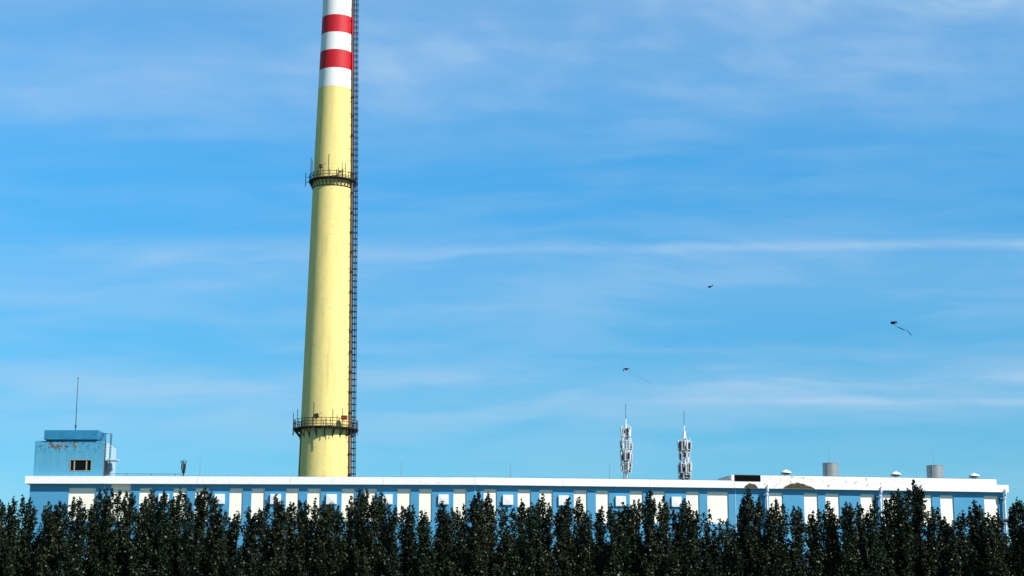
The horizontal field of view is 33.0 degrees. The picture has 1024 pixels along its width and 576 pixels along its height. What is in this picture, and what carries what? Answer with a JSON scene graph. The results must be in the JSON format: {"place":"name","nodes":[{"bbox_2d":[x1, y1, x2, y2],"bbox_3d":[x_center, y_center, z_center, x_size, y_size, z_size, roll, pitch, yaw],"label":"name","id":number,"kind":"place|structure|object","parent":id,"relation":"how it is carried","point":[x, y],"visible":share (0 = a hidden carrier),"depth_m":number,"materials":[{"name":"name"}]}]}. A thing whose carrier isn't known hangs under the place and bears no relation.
{"place":"outdoors","nodes":[
{"label":"outdoors","id":0,"kind":"place"},
{"bbox_2d":[33,430,119,475],"bbox_3d":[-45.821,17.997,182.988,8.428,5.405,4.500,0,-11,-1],"label":"rooftop house","id":1,"kind":"structure","parent":0,"point":[75,453],"depth_m":181.08,"materials":[{"name":"blue paint"}]},
{"bbox_2d":[75,378,78,429],"bbox_3d":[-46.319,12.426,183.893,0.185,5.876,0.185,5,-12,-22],"label":"whip aerial","id":2,"kind":"object","parent":1,"relation":"on","point":[76,406],"visible":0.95,"depth_m":183.79,"materials":[{"name":"paint"}]},
{"bbox_2d":[69,459,91,470],"bbox_3d":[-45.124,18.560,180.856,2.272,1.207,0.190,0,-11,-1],"label":"window","id":3,"kind":"structure","parent":1,"relation":"in","point":[75,464],"depth_m":180.90,"materials":[{"name":"black glass"}]},
{"bbox_2d":[105,461,107,475],"bbox_3d":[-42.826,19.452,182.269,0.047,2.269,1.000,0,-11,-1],"label":"door","id":4,"kind":"structure","parent":1,"relation":"in","point":[106,463],"depth_m":182.41,"materials":[{"name":"paint"}]},
{"bbox_2d":[0,0,1023,544],"label":"sky","id":5,"kind":"structure","parent":0,"point":[552,194],"materials":[{"name":"blue"}]},
{"bbox_2d":[891,321,910,334],"bbox_3d":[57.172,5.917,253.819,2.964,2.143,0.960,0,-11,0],"label":"kite","id":6,"kind":"object","parent":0,"point":[893,322],"visible":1,"depth_m":253.90,"materials":[{"name":"black fabric"}]},
{"label":"yard","id":7,"kind":"structure","parent":0,"visible":0},
{"bbox_2d":[0,515,3,575],"bbox_3d":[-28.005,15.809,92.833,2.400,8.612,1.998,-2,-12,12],"label":"poplar tree","id":8,"kind":"object","parent":7,"relation":"on","point":[1,552],"visible":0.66,"depth_m":93.28,"materials":[{"name":"green plant"}]},
{"bbox_2d":[0,499,10,552],"bbox_3d":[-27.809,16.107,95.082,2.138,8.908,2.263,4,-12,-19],"label":"poplar tree","id":9,"kind":"object","parent":7,"relation":"on","point":[3,510],"visible":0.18,"depth_m":95.55,"materials":[{"name":"green plant"}]},
{"bbox_2d":[0,496,33,575],"bbox_3d":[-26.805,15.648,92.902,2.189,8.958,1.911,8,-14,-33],"label":"poplar tree","id":10,"kind":"object","parent":7,"relation":"on","point":[14,563],"visible":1,"depth_m":93.09,"materials":[{"name":"green plant"}]},
{"bbox_2d":[17,494,40,569],"bbox_3d":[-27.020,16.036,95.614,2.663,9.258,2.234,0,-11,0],"label":"poplar tree","id":11,"kind":"object","parent":7,"relation":"on","point":[27,524],"visible":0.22,"depth_m":96.42,"materials":[{"name":"green plant"}]},
{"bbox_2d":[26,501,63,575],"bbox_3d":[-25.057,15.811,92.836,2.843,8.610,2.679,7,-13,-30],"label":"poplar tree","id":12,"kind":"object","parent":7,"relation":"on","point":[46,549],"visible":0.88,"depth_m":92.63,"materials":[{"name":"green plant"}]},
{"bbox_2d":[52,500,71,561],"bbox_3d":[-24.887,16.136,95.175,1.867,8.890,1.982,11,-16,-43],"label":"poplar tree","id":13,"kind":"object","parent":7,"relation":"on","point":[59,520],"visible":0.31,"depth_m":95.78,"materials":[{"name":"green plant"}]},
{"bbox_2d":[43,496,98,575],"bbox_3d":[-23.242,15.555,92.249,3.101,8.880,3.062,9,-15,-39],"label":"poplar tree","id":14,"kind":"object","parent":7,"relation":"on","point":[71,563],"visible":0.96,"depth_m":92.40,"materials":[{"name":"green plant"}]},
{"bbox_2d":[81,489,102,572],"bbox_3d":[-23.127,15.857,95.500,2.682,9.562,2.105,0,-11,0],"label":"poplar tree","id":15,"kind":"object","parent":7,"relation":"on","point":[93,509],"visible":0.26,"depth_m":95.93,"materials":[{"name":"green plant"}]},
{"bbox_2d":[85,487,133,575],"bbox_3d":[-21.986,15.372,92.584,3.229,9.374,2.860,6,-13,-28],"label":"poplar tree","id":16,"kind":"object","parent":7,"relation":"on","point":[101,564],"visible":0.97,"depth_m":92.59,"materials":[{"name":"green plant"}]},
{"bbox_2d":[112,490,135,559],"bbox_3d":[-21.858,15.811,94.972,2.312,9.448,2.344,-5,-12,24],"label":"poplar tree","id":17,"kind":"object","parent":7,"relation":"on","point":[127,510],"visible":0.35,"depth_m":95.47,"materials":[{"name":"green plant"}]},
{"bbox_2d":[111,496,172,575],"bbox_3d":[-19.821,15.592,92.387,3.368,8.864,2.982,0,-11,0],"label":"poplar tree","id":18,"kind":"object","parent":7,"relation":"on","point":[138,551],"visible":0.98,"depth_m":92.38,"materials":[{"name":"green plant"}]},
{"bbox_2d":[142,487,158,558],"bbox_3d":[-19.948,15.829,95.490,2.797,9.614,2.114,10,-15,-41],"label":"poplar tree","id":19,"kind":"object","parent":7,"relation":"on","point":[153,499],"visible":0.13,"depth_m":95.94,"materials":[{"name":"green plant"}]},
{"bbox_2d":[135,490,179,575],"bbox_3d":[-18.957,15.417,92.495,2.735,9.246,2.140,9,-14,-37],"label":"poplar tree","id":20,"kind":"object","parent":7,"relation":"on","point":[158,557],"visible":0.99,"depth_m":92.48,"materials":[{"name":"green plant"}]},
{"bbox_2d":[167,487,200,574],"bbox_3d":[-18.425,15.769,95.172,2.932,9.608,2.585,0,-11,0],"label":"poplar tree","id":21,"kind":"object","parent":7,"relation":"on","point":[175,528],"visible":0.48,"depth_m":95.43,"materials":[{"name":"green plant"}]},
{"bbox_2d":[171,492,205,575],"bbox_3d":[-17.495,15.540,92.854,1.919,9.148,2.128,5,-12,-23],"label":"poplar tree","id":22,"kind":"object","parent":7,"relation":"on","point":[189,557],"visible":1,"depth_m":92.97,"materials":[{"name":"green plant"}]},
{"bbox_2d":[190,486,209,570],"bbox_3d":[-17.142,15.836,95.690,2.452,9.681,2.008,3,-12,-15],"label":"poplar tree","id":23,"kind":"object","parent":7,"relation":"on","point":[200,502],"visible":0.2,"depth_m":96.02,"materials":[{"name":"green plant"}]},
{"bbox_2d":[191,489,233,575],"bbox_3d":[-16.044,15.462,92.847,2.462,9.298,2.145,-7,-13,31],"label":"poplar tree","id":24,"kind":"object","parent":7,"relation":"on","point":[218,549],"visible":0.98,"depth_m":92.94,"materials":[{"name":"green plant"}]},
{"bbox_2d":[222,510,241,563],"bbox_3d":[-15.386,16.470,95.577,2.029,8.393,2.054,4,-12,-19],"label":"poplar tree","id":25,"kind":"object","parent":7,"relation":"on","point":[234,528],"visible":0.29,"depth_m":95.90,"materials":[{"name":"green plant"}]},
{"bbox_2d":[221,506,273,575],"bbox_3d":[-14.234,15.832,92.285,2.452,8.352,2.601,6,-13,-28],"label":"poplar tree","id":26,"kind":"object","parent":7,"relation":"on","point":[245,563],"visible":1,"depth_m":92.43,"materials":[{"name":"green plant"}]},
{"bbox_2d":[257,500,284,571],"bbox_3d":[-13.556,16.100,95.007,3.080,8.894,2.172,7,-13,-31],"label":"poplar tree","id":27,"kind":"object","parent":7,"relation":"on","point":[265,512],"visible":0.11,"depth_m":95.58,"materials":[{"name":"green plant"}]},
{"bbox_2d":[257,494,289,575],"bbox_3d":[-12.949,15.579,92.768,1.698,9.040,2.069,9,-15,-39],"label":"poplar tree","id":28,"kind":"object","parent":7,"relation":"on","point":[274,549],"visible":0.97,"depth_m":92.78,"materials":[{"name":"green plant"}]},
{"bbox_2d":[284,501,298,574],"bbox_3d":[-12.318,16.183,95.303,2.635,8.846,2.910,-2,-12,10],"label":"poplar tree","id":29,"kind":"object","parent":7,"relation":"on","point":[290,522],"visible":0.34,"depth_m":95.52,"materials":[{"name":"green plant"}]},
{"bbox_2d":[282,500,318,575],"bbox_3d":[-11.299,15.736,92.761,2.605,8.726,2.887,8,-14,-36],"label":"poplar tree","id":30,"kind":"object","parent":7,"relation":"on","point":[302,559],"visible":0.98,"depth_m":92.80,"materials":[{"name":"green plant"}]},
{"bbox_2d":[307,498,322,556],"bbox_3d":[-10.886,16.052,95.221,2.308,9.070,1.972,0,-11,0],"label":"poplar tree","id":31,"kind":"object","parent":7,"relation":"on","point":[314,534],"visible":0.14,"depth_m":95.76,"materials":[{"name":"green plant"}]},
{"bbox_2d":[302,500,344,575],"bbox_3d":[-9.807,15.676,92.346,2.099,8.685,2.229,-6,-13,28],"label":"poplar tree","id":32,"kind":"object","parent":7,"relation":"on","point":[326,564],"visible":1,"depth_m":92.42,"materials":[{"name":"green plant"}]},
{"bbox_2d":[329,502,347,558],"bbox_3d":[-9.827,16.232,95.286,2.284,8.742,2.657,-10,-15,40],"label":"poplar tree","id":33,"kind":"object","parent":7,"relation":"on","point":[337,528],"visible":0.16,"depth_m":95.73,"materials":[{"name":"green plant"}]},
{"bbox_2d":[337,495,363,575],"bbox_3d":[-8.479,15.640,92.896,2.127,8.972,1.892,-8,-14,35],"label":"poplar tree","id":34,"kind":"object","parent":7,"relation":"on","point":[347,536],"visible":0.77,"depth_m":93.19,"materials":[{"name":"green plant"}]},
{"bbox_2d":[353,489,368,542],"bbox_3d":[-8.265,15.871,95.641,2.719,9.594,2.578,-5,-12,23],"label":"poplar tree","id":35,"kind":"object","parent":7,"relation":"on","point":[359,514],"visible":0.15,"depth_m":96.06,"materials":[{"name":"green plant"}]},
{"bbox_2d":[344,489,389,575],"bbox_3d":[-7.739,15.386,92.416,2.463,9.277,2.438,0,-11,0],"label":"poplar tree","id":36,"kind":"object","parent":7,"relation":"on","point":[371,563],"visible":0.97,"depth_m":92.37,"materials":[{"name":"green plant"}]},
{"bbox_2d":[374,490,397,549],"bbox_3d":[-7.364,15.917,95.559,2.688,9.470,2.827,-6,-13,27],"label":"poplar tree","id":37,"kind":"object","parent":7,"relation":"on","point":[382,509],"visible":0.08,"depth_m":96.18,"materials":[{"name":"green plant"}]},
{"bbox_2d":[378,505,412,575],"bbox_3d":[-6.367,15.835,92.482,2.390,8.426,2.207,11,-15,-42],"label":"poplar tree","id":38,"kind":"object","parent":7,"relation":"on","point":[391,565],"visible":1,"depth_m":92.75,"materials":[{"name":"green plant"}]},
{"bbox_2d":[396,504,417,575],"bbox_3d":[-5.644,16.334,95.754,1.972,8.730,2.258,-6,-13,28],"label":"poplar tree","id":39,"kind":"object","parent":7,"relation":"on","point":[406,540],"visible":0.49,"depth_m":95.97,"materials":[{"name":"green plant"}]},
{"bbox_2d":[406,510,446,575],"bbox_3d":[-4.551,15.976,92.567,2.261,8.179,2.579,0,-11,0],"label":"poplar tree","id":40,"kind":"object","parent":7,"relation":"on","point":[423,559],"visible":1,"depth_m":92.80,"materials":[{"name":"green plant"}]},
{"bbox_2d":[430,501,460,571],"bbox_3d":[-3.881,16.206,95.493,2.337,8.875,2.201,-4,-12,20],"label":"poplar tree","id":41,"kind":"object","parent":7,"relation":"on","point":[442,518],"visible":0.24,"depth_m":95.80,"materials":[{"name":"green plant"}]},
{"bbox_2d":[432,507,467,575],"bbox_3d":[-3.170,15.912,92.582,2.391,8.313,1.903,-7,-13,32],"label":"poplar tree","id":42,"kind":"object","parent":7,"relation":"on","point":[455,564],"visible":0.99,"depth_m":92.74,"materials":[{"name":"green plant"}]},
{"bbox_2d":[454,504,471,557],"bbox_3d":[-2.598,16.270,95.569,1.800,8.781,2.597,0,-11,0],"label":"poplar tree","id":43,"kind":"object","parent":7,"relation":"on","point":[459,520],"visible":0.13,"depth_m":96.28,"materials":[{"name":"green plant"}]},
{"bbox_2d":[460,490,492,575],"bbox_3d":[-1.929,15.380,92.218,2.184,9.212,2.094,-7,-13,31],"label":"poplar tree","id":44,"kind":"object","parent":7,"relation":"on","point":[475,540],"visible":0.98,"depth_m":92.49,"materials":[{"name":"green plant"}]},
{"bbox_2d":[481,491,499,575],"bbox_3d":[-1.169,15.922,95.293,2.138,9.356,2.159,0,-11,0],"label":"poplar tree","id":45,"kind":"object","parent":7,"relation":"on","point":[492,528],"visible":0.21,"depth_m":95.56,"materials":[{"name":"green plant"}]},
{"bbox_2d":[476,501,532,575],"bbox_3d":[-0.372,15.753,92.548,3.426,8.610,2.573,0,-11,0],"label":"poplar tree","id":46,"kind":"object","parent":7,"relation":"on","point":[507,558],"visible":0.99,"depth_m":92.54,"materials":[{"name":"green plant"}]},
{"bbox_2d":[502,497,528,555],"bbox_3d":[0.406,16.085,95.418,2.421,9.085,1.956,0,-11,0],"label":"poplar tree","id":47,"kind":"object","parent":7,"relation":"on","point":[519,523],"visible":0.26,"depth_m":95.73,"materials":[{"name":"green plant"}]},
{"bbox_2d":[513,502,550,575],"bbox_3d":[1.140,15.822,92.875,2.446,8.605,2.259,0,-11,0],"label":"poplar tree","id":48,"kind":"object","parent":7,"relation":"on","point":[537,566],"visible":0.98,"depth_m":93.03,"materials":[{"name":"green plant"}]},
{"bbox_2d":[526,493,557,574],"bbox_3d":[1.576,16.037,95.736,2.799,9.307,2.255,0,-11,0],"label":"poplar tree","id":49,"kind":"object","parent":7,"relation":"on","point":[547,535],"visible":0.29,"depth_m":96.03,"materials":[{"name":"green plant"}]},
{"bbox_2d":[537,497,591,575],"bbox_3d":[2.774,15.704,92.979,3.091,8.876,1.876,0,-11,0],"label":"poplar tree","id":50,"kind":"object","parent":7,"relation":"on","point":[565,554],"visible":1,"depth_m":93.08,"materials":[{"name":"green plant"}]},
{"bbox_2d":[553,497,592,575],"bbox_3d":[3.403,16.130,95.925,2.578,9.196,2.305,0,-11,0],"label":"poplar tree","id":51,"kind":"object","parent":7,"relation":"on","point":[579,521],"visible":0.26,"depth_m":96.28,"materials":[{"name":"green plant"}]},
{"bbox_2d":[567,510,602,575],"bbox_3d":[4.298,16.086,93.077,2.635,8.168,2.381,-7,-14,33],"label":"poplar tree","id":52,"kind":"object","parent":7,"relation":"on","point":[588,550],"visible":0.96,"depth_m":93.01,"materials":[{"name":"green plant"}]},
{"bbox_2d":[577,506,609,566],"bbox_3d":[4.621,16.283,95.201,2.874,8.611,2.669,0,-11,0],"label":"poplar tree","id":53,"kind":"object","parent":7,"relation":"on","point":[600,530],"visible":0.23,"depth_m":95.86,"materials":[{"name":"green plant"}]},
{"bbox_2d":[592,503,629,575],"bbox_3d":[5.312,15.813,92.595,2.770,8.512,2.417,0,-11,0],"label":"poplar tree","id":54,"kind":"object","parent":7,"relation":"on","point":[612,565],"visible":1,"depth_m":92.75,"materials":[{"name":"green plant"}]},
{"bbox_2d":[614,502,630,569],"bbox_3d":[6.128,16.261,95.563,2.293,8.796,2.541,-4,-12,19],"label":"poplar tree","id":55,"kind":"object","parent":7,"relation":"on","point":[622,522],"visible":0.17,"depth_m":95.81,"materials":[{"name":"green plant"}]},
{"bbox_2d":[621,498,655,575],"bbox_3d":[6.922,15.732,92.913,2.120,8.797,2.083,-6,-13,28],"label":"poplar tree","id":56,"kind":"object","parent":7,"relation":"on","point":[634,534],"visible":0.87,"depth_m":93.17,"materials":[{"name":"green plant"}]},
{"bbox_2d":[641,490,663,556],"bbox_3d":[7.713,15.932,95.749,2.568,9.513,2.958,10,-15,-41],"label":"poplar tree","id":57,"kind":"object","parent":7,"relation":"on","point":[650,505],"visible":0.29,"depth_m":96.29,"materials":[{"name":"green plant"}]},
{"bbox_2d":[630,496,688,575],"bbox_3d":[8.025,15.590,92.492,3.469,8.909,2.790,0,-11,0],"label":"poplar tree","id":58,"kind":"object","parent":7,"relation":"on","point":[665,565],"visible":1,"depth_m":92.36,"materials":[{"name":"green plant"}]},
{"bbox_2d":[669,498,700,562],"bbox_3d":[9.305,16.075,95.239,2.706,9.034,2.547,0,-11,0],"label":"poplar tree","id":59,"kind":"object","parent":7,"relation":"on","point":[678,534],"visible":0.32,"depth_m":95.73,"materials":[{"name":"green plant"}]},
{"bbox_2d":[679,500,712,575],"bbox_3d":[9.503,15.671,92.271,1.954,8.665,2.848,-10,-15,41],"label":"poplar tree","id":60,"kind":"object","parent":7,"relation":"on","point":[691,561],"visible":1,"depth_m":92.43,"materials":[{"name":"green plant"}]},
{"bbox_2d":[700,509,713,575],"bbox_3d":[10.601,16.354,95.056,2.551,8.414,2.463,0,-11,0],"label":"poplar tree","id":61,"kind":"object","parent":7,"relation":"on","point":[706,542],"visible":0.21,"depth_m":95.37,"materials":[{"name":"green plant"}]},
{"bbox_2d":[700,518,744,575],"bbox_3d":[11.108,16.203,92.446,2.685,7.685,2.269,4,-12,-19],"label":"poplar tree","id":62,"kind":"object","parent":7,"relation":"on","point":[719,559],"visible":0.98,"depth_m":92.45,"materials":[{"name":"green plant"}]},
{"bbox_2d":[721,518,735,565],"bbox_3d":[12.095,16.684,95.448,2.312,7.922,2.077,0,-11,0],"label":"poplar tree","id":63,"kind":"object","parent":7,"relation":"on","point":[728,533],"visible":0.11,"depth_m":95.68,"materials":[{"name":"green plant"}]},
{"bbox_2d":[727,487,763,575],"bbox_3d":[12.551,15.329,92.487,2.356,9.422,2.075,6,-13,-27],"label":"poplar tree","id":64,"kind":"object","parent":7,"relation":"on","point":[741,540],"visible":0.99,"depth_m":92.85,"materials":[{"name":"green plant"}]},
{"bbox_2d":[750,495,765,573],"bbox_3d":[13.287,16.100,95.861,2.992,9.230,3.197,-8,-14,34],"label":"poplar tree","id":65,"kind":"object","parent":7,"relation":"on","point":[759,513],"visible":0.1,"depth_m":96.46,"materials":[{"name":"green plant"}]},
{"bbox_2d":[746,497,791,575],"bbox_3d":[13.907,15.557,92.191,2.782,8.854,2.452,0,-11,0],"label":"poplar tree","id":66,"kind":"object","parent":7,"relation":"on","point":[771,562],"visible":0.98,"depth_m":92.32,"materials":[{"name":"green plant"}]},
{"bbox_2d":[776,504,801,561],"bbox_3d":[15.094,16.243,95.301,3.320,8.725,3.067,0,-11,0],"label":"poplar tree","id":67,"kind":"object","parent":7,"relation":"on","point":[782,533],"visible":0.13,"depth_m":95.75,"materials":[{"name":"green plant"}]},
{"bbox_2d":[780,506,823,575],"bbox_3d":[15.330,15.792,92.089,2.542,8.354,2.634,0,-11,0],"label":"poplar tree","id":68,"kind":"object","parent":7,"relation":"on","point":[796,549],"visible":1,"depth_m":92.25,"materials":[{"name":"green plant"}]},
{"bbox_2d":[804,509,824,574],"bbox_3d":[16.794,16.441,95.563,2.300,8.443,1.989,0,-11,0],"label":"poplar tree","id":69,"kind":"object","parent":7,"relation":"on","point":[813,539],"visible":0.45,"depth_m":95.93,"materials":[{"name":"green plant"}]},
{"bbox_2d":[809,501,851,575],"bbox_3d":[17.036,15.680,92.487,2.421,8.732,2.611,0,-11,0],"label":"poplar tree","id":70,"kind":"object","parent":7,"relation":"on","point":[830,551],"visible":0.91,"depth_m":92.86,"materials":[{"name":"green plant"}]},
{"bbox_2d":[823,516,842,559],"bbox_3d":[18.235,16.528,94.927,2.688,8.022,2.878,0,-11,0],"label":"poplar tree","id":71,"kind":"object","parent":7,"relation":"on","point":[837,528],"visible":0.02,"depth_m":95.79,"materials":[{"name":"green plant"}]},
{"bbox_2d":[834,501,866,575],"bbox_3d":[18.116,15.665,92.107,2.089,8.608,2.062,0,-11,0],"label":"poplar tree","id":72,"kind":"object","parent":7,"relation":"on","point":[846,517],"visible":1,"depth_m":92.22,"materials":[{"name":"green plant"}]},
{"bbox_2d":[840,502,867,556],"bbox_3d":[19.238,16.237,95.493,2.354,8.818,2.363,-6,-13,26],"label":"poplar tree","id":73,"kind":"object","parent":7,"relation":"on","point":[860,522],"visible":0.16,"depth_m":95.84,"materials":[{"name":"green plant"}]},
{"bbox_2d":[857,499,895,575],"bbox_3d":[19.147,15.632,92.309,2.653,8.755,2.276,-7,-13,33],"label":"poplar tree","id":74,"kind":"object","parent":7,"relation":"on","point":[872,557],"visible":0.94,"depth_m":92.45,"materials":[{"name":"green plant"}]},
{"bbox_2d":[875,488,901,573],"bbox_3d":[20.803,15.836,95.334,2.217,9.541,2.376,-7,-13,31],"label":"poplar tree","id":75,"kind":"object","parent":7,"relation":"on","point":[889,509],"visible":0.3,"depth_m":95.84,"materials":[{"name":"green plant"}]},
{"bbox_2d":[880,487,922,575],"bbox_3d":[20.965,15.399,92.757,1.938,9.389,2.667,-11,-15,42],"label":"poplar tree","id":76,"kind":"object","parent":7,"relation":"on","point":[904,556],"visible":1,"depth_m":92.99,"materials":[{"name":"green plant"}]},
{"bbox_2d":[893,479,945,575],"bbox_3d":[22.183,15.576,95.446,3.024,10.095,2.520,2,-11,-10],"label":"poplar tree","id":77,"kind":"object","parent":7,"relation":"on","point":[918,515],"visible":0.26,"depth_m":96.00,"materials":[{"name":"green plant"}]},
{"bbox_2d":[918,507,957,575],"bbox_3d":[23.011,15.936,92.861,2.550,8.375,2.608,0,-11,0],"label":"poplar tree","id":78,"kind":"object","parent":7,"relation":"on","point":[931,563],"visible":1,"depth_m":92.91,"materials":[{"name":"green plant"}]},
{"bbox_2d":[935,507,958,562],"bbox_3d":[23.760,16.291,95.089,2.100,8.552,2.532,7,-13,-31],"label":"poplar tree","id":79,"kind":"object","parent":7,"relation":"on","point":[943,526],"visible":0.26,"depth_m":95.50,"materials":[{"name":"green plant"}]},
{"bbox_2d":[941,520,965,575],"bbox_3d":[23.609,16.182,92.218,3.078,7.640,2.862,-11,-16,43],"label":"poplar tree","id":80,"kind":"object","parent":7,"relation":"on","point":[952,546],"visible":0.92,"depth_m":92.74,"materials":[{"name":"green plant"}]},
{"bbox_2d":[946,510,969,570],"bbox_3d":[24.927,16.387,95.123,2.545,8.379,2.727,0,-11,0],"label":"poplar tree","id":81,"kind":"object","parent":7,"relation":"on","point":[961,525],"visible":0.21,"depth_m":95.73,"materials":[{"name":"green plant"}]},
{"bbox_2d":[959,499,992,575],"bbox_3d":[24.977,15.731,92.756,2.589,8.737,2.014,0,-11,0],"label":"poplar tree","id":82,"kind":"object","parent":7,"relation":"on","point":[976,543],"visible":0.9,"depth_m":92.94,"materials":[{"name":"green plant"}]},
{"bbox_2d":[985,512,1005,562],"bbox_3d":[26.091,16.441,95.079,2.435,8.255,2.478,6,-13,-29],"label":"poplar tree","id":83,"kind":"object","parent":7,"relation":"on","point":[989,524],"visible":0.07,"depth_m":95.39,"materials":[{"name":"green plant"}]},
{"bbox_2d":[977,508,1015,575],"bbox_3d":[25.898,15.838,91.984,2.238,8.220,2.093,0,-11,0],"label":"poplar tree","id":84,"kind":"object","parent":7,"relation":"on","point":[995,565],"visible":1,"depth_m":92.36,"materials":[{"name":"green plant"}]},
{"bbox_2d":[1001,496,1021,563],"bbox_3d":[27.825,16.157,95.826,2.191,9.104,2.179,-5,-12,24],"label":"poplar tree","id":85,"kind":"object","parent":7,"relation":"on","point":[1012,524],"visible":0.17,"depth_m":96.22,"materials":[{"name":"green plant"}]},
{"bbox_2d":[1006,500,1023,575],"bbox_3d":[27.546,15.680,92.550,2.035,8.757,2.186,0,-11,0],"label":"poplar tree","id":86,"kind":"object","parent":7,"relation":"on","point":[1018,563],"visible":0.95,"depth_m":92.89,"materials":[{"name":"green plant"}]},
{"label":"ground","id":87,"kind":"structure","parent":0,"visible":0},
{"bbox_2d":[292,0,358,476],"bbox_3d":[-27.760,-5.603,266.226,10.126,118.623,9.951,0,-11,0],"label":"chimney","id":88,"kind":"object","parent":87,"relation":"on","point":[327,429],"visible":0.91,"depth_m":263.21,"materials":[{"name":"yellow paint"}]},
{"bbox_2d":[25,474,1008,562],"bbox_3d":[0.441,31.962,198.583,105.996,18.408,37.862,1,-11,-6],"label":"factory building","id":89,"kind":"structure","parent":87,"relation":"on","point":[950,499],"depth_m":182.14,"materials":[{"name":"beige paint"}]},
{"bbox_2d":[180,461,186,475],"bbox_3d":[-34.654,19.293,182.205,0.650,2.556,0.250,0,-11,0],"label":"roof mast","id":90,"kind":"object","parent":89,"relation":"on","point":[183,466],"visible":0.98,"depth_m":182.18,"materials":[{"name":"metal"}]},
{"bbox_2d":[620,404,632,478],"bbox_3d":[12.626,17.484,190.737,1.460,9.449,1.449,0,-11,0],"label":"antenna mast","id":91,"kind":"object","parent":89,"relation":"on","point":[626,455],"visible":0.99,"depth_m":190.40,"materials":[{"name":"grey metal"}]},
{"bbox_2d":[677,425,691,479],"bbox_3d":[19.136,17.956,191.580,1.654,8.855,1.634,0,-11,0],"label":"antenna mast","id":92,"kind":"object","parent":89,"relation":"on","point":[684,446],"visible":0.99,"depth_m":191.04,"materials":[{"name":"grey metal"}]},
{"bbox_2d":[780,470,790,475],"bbox_3d":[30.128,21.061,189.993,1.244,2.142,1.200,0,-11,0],"label":"roof ventilator","id":93,"kind":"object","parent":89,"relation":"on","point":[786,472],"visible":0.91,"depth_m":189.77,"materials":[{"name":"white paint"}]},
{"bbox_2d":[822,450,838,476],"bbox_3d":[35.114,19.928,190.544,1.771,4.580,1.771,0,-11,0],"label":"exhaust drum","id":94,"kind":"object","parent":89,"relation":"on","point":[830,469],"visible":0.62,"depth_m":189.80,"materials":[{"name":"silver metal"}]},
{"bbox_2d":[890,472,900,477],"bbox_3d":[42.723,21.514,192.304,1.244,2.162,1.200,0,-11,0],"label":"roof ventilator","id":95,"kind":"object","parent":89,"relation":"on","point":[895,474],"visible":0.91,"depth_m":192.16,"materials":[{"name":"white paint"}]},
{"bbox_2d":[926,450,942,477],"bbox_3d":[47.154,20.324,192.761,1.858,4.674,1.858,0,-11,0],"label":"exhaust drum","id":96,"kind":"object","parent":89,"relation":"on","point":[934,471],"visible":0.58,"depth_m":191.97,"materials":[{"name":"silver metal"}]},
{"bbox_2d":[969,473,979,478],"bbox_3d":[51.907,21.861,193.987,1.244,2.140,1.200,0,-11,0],"label":"roof ventilator","id":97,"kind":"object","parent":89,"relation":"on","point":[974,476],"visible":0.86,"depth_m":193.84,"materials":[{"name":"white paint"}]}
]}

